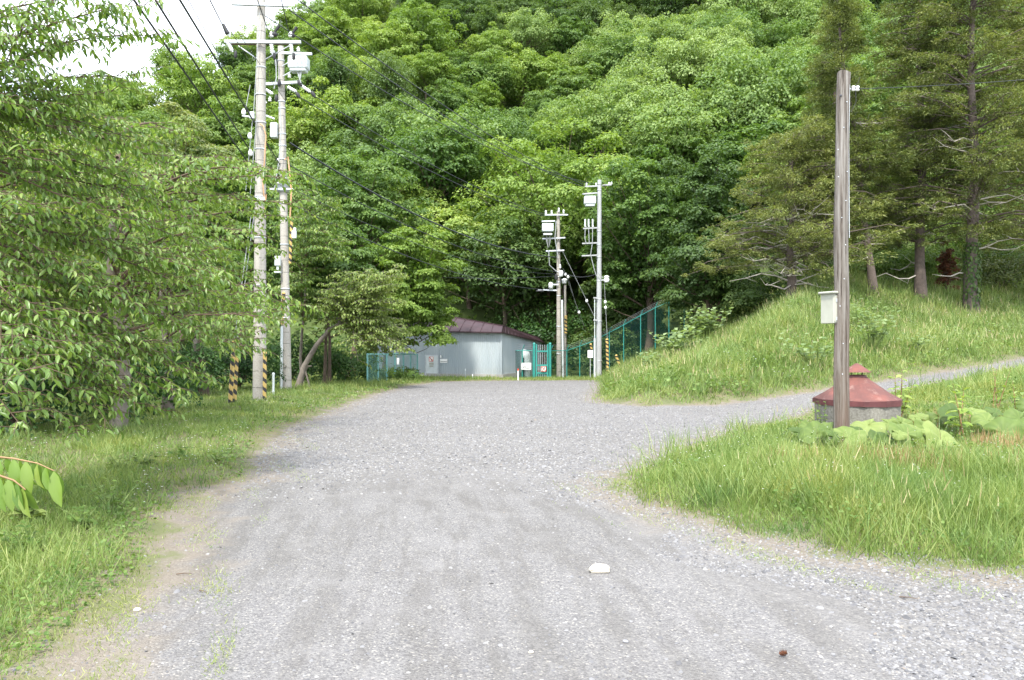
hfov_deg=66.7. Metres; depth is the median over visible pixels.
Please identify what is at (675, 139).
broadleaf tree
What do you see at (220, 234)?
broadleaf tree
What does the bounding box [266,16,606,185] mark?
cable
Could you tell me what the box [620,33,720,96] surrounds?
feathery tree
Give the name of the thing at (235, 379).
cable guard
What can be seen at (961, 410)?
dock plant
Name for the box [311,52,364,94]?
broadleaf tree
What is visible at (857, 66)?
conifer tree
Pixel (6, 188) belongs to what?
cherry tree
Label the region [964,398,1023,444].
butterbur plant
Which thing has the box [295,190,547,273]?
cable
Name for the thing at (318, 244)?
cherry tree
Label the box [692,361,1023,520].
seed heads
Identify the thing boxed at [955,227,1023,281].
shrub
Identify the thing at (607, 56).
broadleaf tree
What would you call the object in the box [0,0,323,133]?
sky
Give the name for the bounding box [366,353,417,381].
fence
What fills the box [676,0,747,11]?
broadleaf tree
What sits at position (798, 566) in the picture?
thin grass
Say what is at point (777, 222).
broadleaf tree
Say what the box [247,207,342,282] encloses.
broadleaf tree
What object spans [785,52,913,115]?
broadleaf tree
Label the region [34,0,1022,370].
undergrowth
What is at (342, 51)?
broadleaf tree
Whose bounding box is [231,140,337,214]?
broadleaf tree
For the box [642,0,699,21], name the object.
broadleaf tree
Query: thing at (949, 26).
feathery tree
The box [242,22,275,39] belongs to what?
broadleaf tree
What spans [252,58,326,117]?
broadleaf tree
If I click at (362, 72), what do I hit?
broadleaf tree
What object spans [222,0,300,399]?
utility pole
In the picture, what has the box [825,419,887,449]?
butterbur plant
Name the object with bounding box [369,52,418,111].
broadleaf tree
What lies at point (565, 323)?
cable guard
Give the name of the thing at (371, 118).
broadleaf tree
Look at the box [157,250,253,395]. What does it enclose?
tree
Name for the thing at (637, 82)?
feathery tree
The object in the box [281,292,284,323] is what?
cable guard
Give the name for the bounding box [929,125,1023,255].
broadleaf tree
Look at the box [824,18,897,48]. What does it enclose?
broadleaf tree
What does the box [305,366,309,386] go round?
support pole
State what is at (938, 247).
shrub
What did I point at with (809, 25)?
feathery tree
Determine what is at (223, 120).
broadleaf tree
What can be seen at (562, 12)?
broadleaf tree
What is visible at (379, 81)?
broadleaf tree
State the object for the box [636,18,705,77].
feathery tree
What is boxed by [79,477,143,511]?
weed
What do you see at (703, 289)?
broadleaf tree
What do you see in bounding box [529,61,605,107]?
broadleaf tree
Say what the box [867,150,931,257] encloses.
broadleaf tree
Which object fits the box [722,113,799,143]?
broadleaf tree
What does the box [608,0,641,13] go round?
broadleaf tree
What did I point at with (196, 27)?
cable
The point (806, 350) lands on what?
knotweed
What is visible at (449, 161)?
broadleaf tree
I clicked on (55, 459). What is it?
tuft grass
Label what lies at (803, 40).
feathery tree
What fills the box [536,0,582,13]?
broadleaf tree
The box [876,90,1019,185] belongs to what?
broadleaf tree
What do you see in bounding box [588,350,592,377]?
notice board
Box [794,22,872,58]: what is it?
feathery tree
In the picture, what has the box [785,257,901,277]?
shrub
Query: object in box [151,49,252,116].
broadleaf tree
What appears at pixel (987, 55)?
feathery tree
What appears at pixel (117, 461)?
weed
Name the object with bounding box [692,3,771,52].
broadleaf tree
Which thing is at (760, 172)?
broadleaf tree
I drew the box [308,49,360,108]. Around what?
broadleaf tree
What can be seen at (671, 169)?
broadleaf tree
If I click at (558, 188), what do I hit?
maple tree
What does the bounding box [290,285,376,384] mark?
tree
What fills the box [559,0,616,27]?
broadleaf tree
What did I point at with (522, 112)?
broadleaf tree
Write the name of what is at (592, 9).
slender tree
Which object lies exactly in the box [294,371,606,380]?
grass
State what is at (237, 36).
broadleaf tree
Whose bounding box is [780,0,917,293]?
conifer tree
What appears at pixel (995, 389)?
dock plant
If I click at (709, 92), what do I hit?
broadleaf tree
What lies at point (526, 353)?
tank
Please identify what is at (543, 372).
gate
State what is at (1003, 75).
feathery tree
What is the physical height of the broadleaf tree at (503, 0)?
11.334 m
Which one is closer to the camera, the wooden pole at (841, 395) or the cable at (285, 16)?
the wooden pole at (841, 395)
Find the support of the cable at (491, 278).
attached to the utility pole at (547, 227)
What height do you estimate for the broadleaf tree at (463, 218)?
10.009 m
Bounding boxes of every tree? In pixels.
[0,0,327,447]
[0,98,162,323]
[1,127,117,315]
[29,129,102,161]
[35,86,108,127]
[40,229,180,357]
[41,121,322,427]
[53,141,159,343]
[57,74,115,115]
[64,85,206,161]
[64,165,185,326]
[91,68,163,106]
[91,77,162,120]
[92,100,252,363]
[98,152,306,408]
[134,194,273,342]
[138,223,253,395]
[141,42,207,104]
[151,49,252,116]
[151,114,233,150]
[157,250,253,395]
[180,139,288,382]
[193,92,287,148]
[202,106,238,145]
[210,130,266,165]
[211,24,256,63]
[212,39,255,73]
[222,62,274,95]
[225,90,287,129]
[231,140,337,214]
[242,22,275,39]
[247,37,321,75]
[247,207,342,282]
[249,26,307,59]
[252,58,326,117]
[266,3,319,37]
[266,59,311,87]
[266,75,398,153]
[266,116,322,161]
[266,187,356,369]
[269,144,439,374]
[274,212,385,380]
[288,205,414,276]
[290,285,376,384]
[291,5,363,58]
[291,10,329,50]
[295,263,415,386]
[296,0,333,21]
[296,145,329,178]
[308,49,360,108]
[309,0,351,15]
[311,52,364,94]
[312,40,366,63]
[312,131,411,200]
[314,93,424,157]
[327,0,395,28]
[332,0,387,20]
[343,15,385,49]
[345,51,413,103]
[350,165,462,239]
[352,19,420,67]
[359,50,418,129]
[364,224,467,370]
[366,119,498,230]
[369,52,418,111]
[376,2,458,48]
[380,98,510,200]
[385,0,468,78]
[386,1,421,23]
[393,192,539,308]
[397,0,441,10]
[399,44,456,101]
[414,77,484,123]
[418,114,469,128]
[428,171,512,224]
[434,0,480,49]
[436,49,483,82]
[438,207,577,325]
[441,48,522,104]
[442,0,492,39]
[445,107,557,179]
[450,79,504,117]
[450,116,667,328]
[458,21,521,66]
[469,4,506,50]
[483,200,610,312]
[484,106,553,175]
[487,42,569,105]
[488,0,552,10]
[491,0,543,24]
[493,6,560,58]
[504,170,575,205]
[513,149,586,179]
[521,90,569,149]
[523,50,570,87]
[525,0,586,45]
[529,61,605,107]
[531,95,602,157]
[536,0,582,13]
[536,76,647,175]
[539,15,601,69]
[551,176,679,298]
[557,35,609,82]
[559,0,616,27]
[564,15,660,79]
[573,0,614,35]
[573,57,678,111]
[576,143,712,350]
[578,242,679,354]
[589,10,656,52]
[590,60,663,98]
[597,82,725,182]
[602,12,687,72]
[606,91,731,182]
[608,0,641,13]
[611,1,639,30]
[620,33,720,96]
[626,134,693,179]
[635,0,662,20]
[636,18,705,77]
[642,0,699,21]
[644,145,775,322]
[647,233,755,333]
[650,137,759,224]
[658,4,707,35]
[663,45,818,136]
[671,35,763,92]
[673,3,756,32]
[673,119,793,217]
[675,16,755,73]
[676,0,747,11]
[680,112,924,296]
[682,80,781,138]
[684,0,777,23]
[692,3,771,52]
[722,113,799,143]
[724,36,821,89]
[734,141,828,211]
[740,15,807,55]
[746,71,822,121]
[748,0,825,38]
[753,165,883,276]
[760,35,826,67]
[764,94,874,161]
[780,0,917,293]
[784,0,884,51]
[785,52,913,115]
[794,0,879,258]
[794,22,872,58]
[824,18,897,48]
[845,42,966,105]
[848,0,1018,297]
[849,132,933,181]
[853,61,934,152]
[854,0,1023,314]
[860,3,916,33]
[860,18,963,52]
[862,0,887,19]
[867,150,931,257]
[872,0,943,21]
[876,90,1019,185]
[908,6,969,50]
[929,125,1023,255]
[930,0,1023,252]
[945,0,1023,26]
[960,32,1023,84]
[960,53,1013,93]
[975,11,1023,39]
[985,62,1022,90]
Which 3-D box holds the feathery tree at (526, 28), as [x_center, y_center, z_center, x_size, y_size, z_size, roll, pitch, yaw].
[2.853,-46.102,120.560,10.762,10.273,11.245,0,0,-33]
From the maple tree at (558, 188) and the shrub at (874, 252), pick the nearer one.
the shrub at (874, 252)
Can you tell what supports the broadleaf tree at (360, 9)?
on the ground at (284, 540)
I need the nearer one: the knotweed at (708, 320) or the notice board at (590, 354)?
the knotweed at (708, 320)
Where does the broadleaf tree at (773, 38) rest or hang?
on the ground at (284, 540)
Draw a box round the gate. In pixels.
[533,343,551,377]
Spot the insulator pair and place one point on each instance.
(854, 88)
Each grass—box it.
[0,372,495,679]
[0,381,396,636]
[0,420,1023,679]
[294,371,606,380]
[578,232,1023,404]
[578,262,1023,404]
[597,361,1023,577]
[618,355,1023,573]
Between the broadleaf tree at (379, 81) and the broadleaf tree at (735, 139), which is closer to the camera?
the broadleaf tree at (735, 139)
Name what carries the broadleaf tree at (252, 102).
on the ground at (284, 540)
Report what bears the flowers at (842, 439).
on the ground at (284, 540)
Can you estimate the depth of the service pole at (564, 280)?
53.92 m
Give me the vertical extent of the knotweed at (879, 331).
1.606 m
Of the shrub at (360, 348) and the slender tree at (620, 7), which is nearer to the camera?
the shrub at (360, 348)
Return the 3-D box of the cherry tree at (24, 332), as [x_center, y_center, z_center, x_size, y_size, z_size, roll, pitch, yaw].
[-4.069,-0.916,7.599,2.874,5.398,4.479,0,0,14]
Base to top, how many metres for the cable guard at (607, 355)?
2.341 m
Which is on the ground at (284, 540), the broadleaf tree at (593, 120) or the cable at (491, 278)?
the broadleaf tree at (593, 120)
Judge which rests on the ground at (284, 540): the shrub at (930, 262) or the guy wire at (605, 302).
the shrub at (930, 262)
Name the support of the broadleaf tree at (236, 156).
on the ground at (284, 540)
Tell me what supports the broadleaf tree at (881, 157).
on the ground at (284, 540)
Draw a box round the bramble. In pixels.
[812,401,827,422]
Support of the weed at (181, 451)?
on the ground at (284, 540)
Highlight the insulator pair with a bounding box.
[850,78,859,111]
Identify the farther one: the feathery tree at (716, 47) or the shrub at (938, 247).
the feathery tree at (716, 47)
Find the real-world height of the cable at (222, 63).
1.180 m
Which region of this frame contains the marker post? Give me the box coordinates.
[272,373,274,392]
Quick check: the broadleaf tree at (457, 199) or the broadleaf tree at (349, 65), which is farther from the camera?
the broadleaf tree at (349, 65)
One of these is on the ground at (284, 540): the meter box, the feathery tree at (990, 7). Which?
the feathery tree at (990, 7)
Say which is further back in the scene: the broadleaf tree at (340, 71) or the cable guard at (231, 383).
the broadleaf tree at (340, 71)
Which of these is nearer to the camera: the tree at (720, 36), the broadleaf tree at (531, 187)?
the broadleaf tree at (531, 187)
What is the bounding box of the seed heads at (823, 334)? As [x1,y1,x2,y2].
[607,263,1023,392]
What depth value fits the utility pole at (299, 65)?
30.34 m
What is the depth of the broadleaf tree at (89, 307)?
29.96 m
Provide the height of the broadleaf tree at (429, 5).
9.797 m
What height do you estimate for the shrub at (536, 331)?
6.556 m
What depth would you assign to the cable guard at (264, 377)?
22.25 m
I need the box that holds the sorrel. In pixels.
[763,406,1023,471]
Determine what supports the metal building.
on the ground at (284, 540)
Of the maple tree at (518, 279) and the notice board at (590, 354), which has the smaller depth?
the notice board at (590, 354)
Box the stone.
[589,563,609,572]
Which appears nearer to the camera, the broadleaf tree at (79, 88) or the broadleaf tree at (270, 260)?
the broadleaf tree at (270, 260)
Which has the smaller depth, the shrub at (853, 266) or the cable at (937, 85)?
the cable at (937, 85)
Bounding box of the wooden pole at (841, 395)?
[833,70,850,445]
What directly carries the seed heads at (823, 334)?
on the ground at (284, 540)
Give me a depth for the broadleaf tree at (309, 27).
123.67 m
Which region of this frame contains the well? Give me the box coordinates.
[812,363,902,432]
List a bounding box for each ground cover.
[0,378,465,679]
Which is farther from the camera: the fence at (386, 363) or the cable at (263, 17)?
the fence at (386, 363)
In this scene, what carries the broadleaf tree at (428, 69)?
on the ground at (284, 540)
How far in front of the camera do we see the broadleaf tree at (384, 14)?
143.81 m
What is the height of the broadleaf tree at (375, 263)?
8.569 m
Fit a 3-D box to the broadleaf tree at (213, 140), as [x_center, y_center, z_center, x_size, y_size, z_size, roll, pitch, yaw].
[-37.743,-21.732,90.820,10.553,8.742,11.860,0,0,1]
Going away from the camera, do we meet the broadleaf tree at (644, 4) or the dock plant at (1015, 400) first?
the dock plant at (1015, 400)
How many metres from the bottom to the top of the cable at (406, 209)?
2.402 m
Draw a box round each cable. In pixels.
[133,0,266,189]
[154,0,272,186]
[179,0,279,164]
[188,0,276,162]
[209,0,225,31]
[212,0,267,91]
[215,0,284,99]
[257,0,269,35]
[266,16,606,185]
[281,0,289,33]
[289,9,583,186]
[289,142,556,257]
[290,165,555,271]
[291,204,542,289]
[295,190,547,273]
[298,0,584,184]
[301,98,543,215]
[316,97,544,214]
[389,273,552,278]
[858,79,1023,88]
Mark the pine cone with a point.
(782, 653)
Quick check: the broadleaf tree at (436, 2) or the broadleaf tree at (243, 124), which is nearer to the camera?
the broadleaf tree at (243, 124)
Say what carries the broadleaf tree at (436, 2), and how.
on the ground at (284, 540)
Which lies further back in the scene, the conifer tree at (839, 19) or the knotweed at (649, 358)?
the conifer tree at (839, 19)
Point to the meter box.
(828, 307)
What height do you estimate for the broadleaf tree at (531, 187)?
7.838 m
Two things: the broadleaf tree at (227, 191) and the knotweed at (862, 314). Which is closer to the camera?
the knotweed at (862, 314)
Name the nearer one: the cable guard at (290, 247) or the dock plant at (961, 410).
the dock plant at (961, 410)
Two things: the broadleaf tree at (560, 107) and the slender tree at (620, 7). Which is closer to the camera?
the broadleaf tree at (560, 107)
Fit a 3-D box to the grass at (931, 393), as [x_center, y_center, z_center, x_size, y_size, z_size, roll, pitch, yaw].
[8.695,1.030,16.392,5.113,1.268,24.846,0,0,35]
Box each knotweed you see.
[636,350,662,366]
[648,325,708,356]
[680,306,733,340]
[779,332,833,370]
[850,296,901,331]
[852,310,902,353]
[897,332,937,353]
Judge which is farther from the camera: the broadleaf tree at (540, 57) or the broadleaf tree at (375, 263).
the broadleaf tree at (540, 57)
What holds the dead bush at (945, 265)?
on the ground at (284, 540)
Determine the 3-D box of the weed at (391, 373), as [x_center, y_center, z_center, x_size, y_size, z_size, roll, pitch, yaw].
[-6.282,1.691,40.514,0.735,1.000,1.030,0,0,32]
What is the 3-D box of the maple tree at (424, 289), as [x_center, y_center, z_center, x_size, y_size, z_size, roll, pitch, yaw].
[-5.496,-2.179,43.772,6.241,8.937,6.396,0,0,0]
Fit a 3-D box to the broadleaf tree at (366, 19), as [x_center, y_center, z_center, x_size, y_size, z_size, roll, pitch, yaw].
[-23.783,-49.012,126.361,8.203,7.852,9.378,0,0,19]
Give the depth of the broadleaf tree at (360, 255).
36.48 m
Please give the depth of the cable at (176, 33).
16.39 m
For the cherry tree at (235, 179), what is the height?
5.762 m
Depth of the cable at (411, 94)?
28.72 m
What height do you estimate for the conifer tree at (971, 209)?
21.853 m
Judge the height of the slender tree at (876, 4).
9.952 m
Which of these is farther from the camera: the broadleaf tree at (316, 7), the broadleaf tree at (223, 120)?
the broadleaf tree at (316, 7)
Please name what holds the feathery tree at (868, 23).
on the ground at (284, 540)
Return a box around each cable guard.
[228,341,235,402]
[233,340,238,401]
[263,351,266,400]
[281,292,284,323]
[289,220,292,263]
[564,315,566,332]
[605,339,608,371]
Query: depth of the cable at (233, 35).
19.09 m
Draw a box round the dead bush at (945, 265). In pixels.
[934,239,960,290]
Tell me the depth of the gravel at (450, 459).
12.78 m
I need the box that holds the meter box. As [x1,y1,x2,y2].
[818,291,837,323]
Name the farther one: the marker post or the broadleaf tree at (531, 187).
the broadleaf tree at (531, 187)
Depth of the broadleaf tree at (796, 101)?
68.63 m
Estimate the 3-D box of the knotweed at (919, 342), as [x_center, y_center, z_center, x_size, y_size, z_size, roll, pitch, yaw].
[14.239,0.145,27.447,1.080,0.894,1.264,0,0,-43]
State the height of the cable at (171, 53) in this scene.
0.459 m
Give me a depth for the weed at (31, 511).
6.51 m
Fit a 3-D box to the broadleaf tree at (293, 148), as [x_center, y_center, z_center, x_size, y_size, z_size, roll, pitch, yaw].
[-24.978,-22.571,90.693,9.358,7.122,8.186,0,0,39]
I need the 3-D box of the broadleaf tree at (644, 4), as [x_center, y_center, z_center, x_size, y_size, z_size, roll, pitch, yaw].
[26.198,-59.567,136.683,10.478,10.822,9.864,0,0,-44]
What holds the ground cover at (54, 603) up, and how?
on the ground at (284, 540)
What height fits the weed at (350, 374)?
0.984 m
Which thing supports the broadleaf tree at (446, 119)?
on the ground at (284, 540)
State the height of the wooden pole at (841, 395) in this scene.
5.851 m
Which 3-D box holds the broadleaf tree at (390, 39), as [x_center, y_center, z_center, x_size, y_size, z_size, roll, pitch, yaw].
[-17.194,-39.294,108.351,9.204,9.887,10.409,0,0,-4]
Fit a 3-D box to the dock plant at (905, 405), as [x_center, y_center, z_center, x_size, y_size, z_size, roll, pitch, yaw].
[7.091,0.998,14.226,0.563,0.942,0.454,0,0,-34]
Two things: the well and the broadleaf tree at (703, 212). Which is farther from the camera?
the broadleaf tree at (703, 212)
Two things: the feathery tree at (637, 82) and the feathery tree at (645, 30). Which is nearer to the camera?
the feathery tree at (637, 82)
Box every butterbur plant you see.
[787,420,833,445]
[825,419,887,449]
[868,415,924,449]
[908,403,962,448]
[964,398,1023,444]
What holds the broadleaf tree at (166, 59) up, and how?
on the ground at (284, 540)
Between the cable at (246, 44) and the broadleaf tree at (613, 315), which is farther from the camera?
the broadleaf tree at (613, 315)
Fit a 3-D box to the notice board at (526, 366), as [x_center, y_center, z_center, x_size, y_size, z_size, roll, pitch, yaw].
[0.926,1.698,50.376,0.620,0.440,0.029,0,0,0]
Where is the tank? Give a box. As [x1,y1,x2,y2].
[521,349,530,376]
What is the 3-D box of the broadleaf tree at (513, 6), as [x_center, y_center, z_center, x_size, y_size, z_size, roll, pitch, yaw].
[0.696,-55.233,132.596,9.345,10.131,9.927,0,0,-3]
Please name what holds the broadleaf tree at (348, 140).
on the ground at (284, 540)
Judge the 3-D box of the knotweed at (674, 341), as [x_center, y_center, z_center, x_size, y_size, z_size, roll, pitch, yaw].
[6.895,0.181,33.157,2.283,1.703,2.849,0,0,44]
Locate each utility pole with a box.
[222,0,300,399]
[266,45,315,388]
[536,208,567,377]
[582,180,611,376]
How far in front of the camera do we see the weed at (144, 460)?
9.28 m
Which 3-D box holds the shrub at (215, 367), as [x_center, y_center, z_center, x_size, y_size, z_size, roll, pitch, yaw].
[-10.472,0.887,25.202,3.628,1.910,4.404,0,0,0]
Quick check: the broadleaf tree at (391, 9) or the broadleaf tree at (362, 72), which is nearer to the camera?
the broadleaf tree at (362, 72)
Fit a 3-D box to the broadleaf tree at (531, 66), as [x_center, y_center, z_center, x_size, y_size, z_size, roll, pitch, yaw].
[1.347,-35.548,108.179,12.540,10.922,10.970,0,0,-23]
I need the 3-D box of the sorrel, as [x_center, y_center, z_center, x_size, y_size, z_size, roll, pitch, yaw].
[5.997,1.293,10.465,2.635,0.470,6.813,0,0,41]
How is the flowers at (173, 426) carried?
on the ground at (284, 540)
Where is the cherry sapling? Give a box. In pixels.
[0,456,63,517]
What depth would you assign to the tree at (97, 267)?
18.16 m
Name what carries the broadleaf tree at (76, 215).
on the ground at (284, 540)
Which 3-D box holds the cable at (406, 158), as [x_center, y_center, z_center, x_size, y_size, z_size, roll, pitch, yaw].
[-3.045,-8.815,41.099,0.033,1.332,24.203,0,0,26]
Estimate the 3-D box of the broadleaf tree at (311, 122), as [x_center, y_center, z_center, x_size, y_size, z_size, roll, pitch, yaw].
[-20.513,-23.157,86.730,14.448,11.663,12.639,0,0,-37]
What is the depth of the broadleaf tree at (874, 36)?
100.71 m
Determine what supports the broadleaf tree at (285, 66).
on the ground at (284, 540)
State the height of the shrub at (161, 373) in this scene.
2.041 m
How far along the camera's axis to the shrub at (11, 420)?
13.30 m
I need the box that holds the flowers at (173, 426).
[8,381,359,501]
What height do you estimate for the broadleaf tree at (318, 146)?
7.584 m
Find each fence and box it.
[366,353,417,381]
[515,345,532,376]
[551,301,684,377]
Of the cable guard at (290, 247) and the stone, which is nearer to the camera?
the stone
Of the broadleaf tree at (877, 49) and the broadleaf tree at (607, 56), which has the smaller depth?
the broadleaf tree at (877, 49)
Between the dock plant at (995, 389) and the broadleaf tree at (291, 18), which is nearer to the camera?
the dock plant at (995, 389)
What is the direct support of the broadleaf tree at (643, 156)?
on the ground at (284, 540)
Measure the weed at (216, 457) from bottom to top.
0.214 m
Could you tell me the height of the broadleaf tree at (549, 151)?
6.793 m
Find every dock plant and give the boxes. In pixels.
[888,370,918,416]
[944,384,972,437]
[988,369,1010,407]
[1001,381,1023,415]
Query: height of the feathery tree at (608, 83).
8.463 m
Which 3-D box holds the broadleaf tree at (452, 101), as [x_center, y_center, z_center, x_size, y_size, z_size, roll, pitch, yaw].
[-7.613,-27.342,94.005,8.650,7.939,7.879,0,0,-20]
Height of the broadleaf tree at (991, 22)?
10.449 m
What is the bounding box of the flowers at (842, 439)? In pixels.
[641,411,1017,488]
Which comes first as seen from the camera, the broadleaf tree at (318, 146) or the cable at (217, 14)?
the cable at (217, 14)
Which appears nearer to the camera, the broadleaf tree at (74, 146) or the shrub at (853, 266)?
the shrub at (853, 266)
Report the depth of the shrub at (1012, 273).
45.22 m
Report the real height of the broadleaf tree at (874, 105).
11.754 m
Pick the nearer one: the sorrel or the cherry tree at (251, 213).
the sorrel
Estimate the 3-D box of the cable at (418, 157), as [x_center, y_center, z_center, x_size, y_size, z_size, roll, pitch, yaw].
[-2.719,-8.900,41.099,0.033,1.214,23.964,0,0,25]
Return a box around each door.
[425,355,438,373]
[834,295,836,321]
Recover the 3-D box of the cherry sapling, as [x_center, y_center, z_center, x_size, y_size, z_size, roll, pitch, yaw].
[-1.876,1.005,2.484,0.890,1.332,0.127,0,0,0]
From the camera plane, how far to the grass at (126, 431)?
9.12 m
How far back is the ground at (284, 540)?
5.39 m
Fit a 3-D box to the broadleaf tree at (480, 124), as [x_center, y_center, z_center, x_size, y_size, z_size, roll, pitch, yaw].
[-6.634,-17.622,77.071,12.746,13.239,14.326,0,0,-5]
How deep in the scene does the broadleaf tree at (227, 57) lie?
115.95 m
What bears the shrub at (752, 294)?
on the ground at (284, 540)
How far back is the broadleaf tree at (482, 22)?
121.47 m
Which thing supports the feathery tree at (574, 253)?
on the ground at (284, 540)
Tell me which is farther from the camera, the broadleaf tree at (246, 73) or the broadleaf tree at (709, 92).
the broadleaf tree at (246, 73)
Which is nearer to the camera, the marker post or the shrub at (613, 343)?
the marker post
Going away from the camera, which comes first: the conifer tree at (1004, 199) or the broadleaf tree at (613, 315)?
the conifer tree at (1004, 199)
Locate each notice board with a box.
[522,363,530,369]
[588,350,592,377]
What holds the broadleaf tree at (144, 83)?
on the ground at (284, 540)
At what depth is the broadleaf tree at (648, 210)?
53.50 m
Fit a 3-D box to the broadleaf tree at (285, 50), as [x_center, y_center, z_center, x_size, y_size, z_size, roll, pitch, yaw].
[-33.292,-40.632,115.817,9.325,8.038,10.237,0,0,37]
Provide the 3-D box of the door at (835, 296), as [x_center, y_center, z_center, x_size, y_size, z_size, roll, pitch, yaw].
[4.820,-0.467,11.476,0.165,0.400,0.012,0,0,-21]
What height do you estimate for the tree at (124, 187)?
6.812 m
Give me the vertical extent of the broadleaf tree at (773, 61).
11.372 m
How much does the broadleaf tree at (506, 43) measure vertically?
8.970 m
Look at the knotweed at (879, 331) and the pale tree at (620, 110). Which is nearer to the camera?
the knotweed at (879, 331)
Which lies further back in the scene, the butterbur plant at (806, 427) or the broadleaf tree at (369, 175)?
the broadleaf tree at (369, 175)
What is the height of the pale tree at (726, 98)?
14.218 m
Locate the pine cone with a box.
[779,650,787,655]
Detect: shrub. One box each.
[0,337,164,438]
[12,324,218,413]
[143,340,244,394]
[205,337,285,389]
[246,333,347,380]
[293,344,385,381]
[335,335,377,370]
[370,365,426,380]
[488,292,608,372]
[551,320,645,370]
[714,269,803,310]
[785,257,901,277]
[811,223,927,270]
[874,246,960,276]
[890,216,1023,268]
[951,249,1023,287]
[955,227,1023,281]
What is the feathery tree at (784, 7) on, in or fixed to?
on the ground at (284, 540)
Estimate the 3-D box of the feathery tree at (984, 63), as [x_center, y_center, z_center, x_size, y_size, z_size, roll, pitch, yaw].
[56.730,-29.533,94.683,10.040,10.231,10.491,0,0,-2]
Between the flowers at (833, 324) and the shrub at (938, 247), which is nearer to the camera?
the flowers at (833, 324)
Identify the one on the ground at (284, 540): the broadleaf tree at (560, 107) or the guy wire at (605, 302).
the broadleaf tree at (560, 107)
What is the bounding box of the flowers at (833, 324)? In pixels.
[633,279,1018,379]
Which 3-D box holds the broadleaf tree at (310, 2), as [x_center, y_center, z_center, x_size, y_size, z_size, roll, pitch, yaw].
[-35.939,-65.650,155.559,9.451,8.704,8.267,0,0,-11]
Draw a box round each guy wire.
[564,255,593,314]
[604,283,606,326]
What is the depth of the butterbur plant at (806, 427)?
11.45 m
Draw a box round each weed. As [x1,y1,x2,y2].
[0,522,55,549]
[8,501,46,522]
[56,504,99,530]
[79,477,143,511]
[103,451,131,470]
[128,451,161,465]
[162,444,194,459]
[199,446,236,463]
[346,367,357,381]
[386,363,395,379]
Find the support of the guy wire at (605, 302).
attached to the utility pole at (589, 201)
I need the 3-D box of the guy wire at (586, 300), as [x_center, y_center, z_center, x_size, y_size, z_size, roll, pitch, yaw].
[4.419,-3.706,51.523,2.324,4.522,0.177,0,0,28]
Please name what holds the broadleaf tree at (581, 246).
on the ground at (284, 540)
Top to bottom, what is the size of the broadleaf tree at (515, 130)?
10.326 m
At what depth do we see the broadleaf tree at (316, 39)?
116.90 m
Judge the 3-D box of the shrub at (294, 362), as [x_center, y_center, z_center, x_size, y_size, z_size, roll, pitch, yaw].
[-10.857,0.907,38.173,5.336,2.501,4.454,0,0,-19]
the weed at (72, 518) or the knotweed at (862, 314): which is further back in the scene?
the knotweed at (862, 314)
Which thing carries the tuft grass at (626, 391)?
on the ground at (284, 540)
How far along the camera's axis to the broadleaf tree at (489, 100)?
97.06 m
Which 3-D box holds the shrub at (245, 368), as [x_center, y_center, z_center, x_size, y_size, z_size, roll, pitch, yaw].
[-10.682,0.935,29.949,4.321,2.104,4.061,0,0,0]
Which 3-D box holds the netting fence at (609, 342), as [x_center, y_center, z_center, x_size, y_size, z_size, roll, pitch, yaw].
[6.950,-0.299,51.608,9.130,6.124,1.396,0,0,-6]
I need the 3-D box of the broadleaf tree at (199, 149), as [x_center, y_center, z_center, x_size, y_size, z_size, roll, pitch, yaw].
[-18.127,-5.346,42.033,8.040,14.764,7.993,0,0,0]
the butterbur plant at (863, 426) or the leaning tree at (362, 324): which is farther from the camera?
the leaning tree at (362, 324)
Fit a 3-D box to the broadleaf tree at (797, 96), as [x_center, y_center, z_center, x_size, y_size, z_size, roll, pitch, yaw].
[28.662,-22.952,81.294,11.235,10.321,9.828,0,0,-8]
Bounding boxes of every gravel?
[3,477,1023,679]
[214,358,1023,505]
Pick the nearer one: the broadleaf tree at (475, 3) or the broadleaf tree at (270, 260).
the broadleaf tree at (270, 260)
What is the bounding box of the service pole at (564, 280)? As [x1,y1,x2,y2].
[562,278,566,375]
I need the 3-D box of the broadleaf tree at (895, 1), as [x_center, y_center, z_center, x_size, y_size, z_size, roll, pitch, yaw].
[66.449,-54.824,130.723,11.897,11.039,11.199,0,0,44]
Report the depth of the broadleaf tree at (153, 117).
84.22 m
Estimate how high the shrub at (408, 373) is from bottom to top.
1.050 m
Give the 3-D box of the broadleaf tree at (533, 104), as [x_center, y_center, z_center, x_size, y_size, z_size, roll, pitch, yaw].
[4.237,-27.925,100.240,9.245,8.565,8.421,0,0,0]
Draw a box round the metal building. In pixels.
[378,317,544,377]

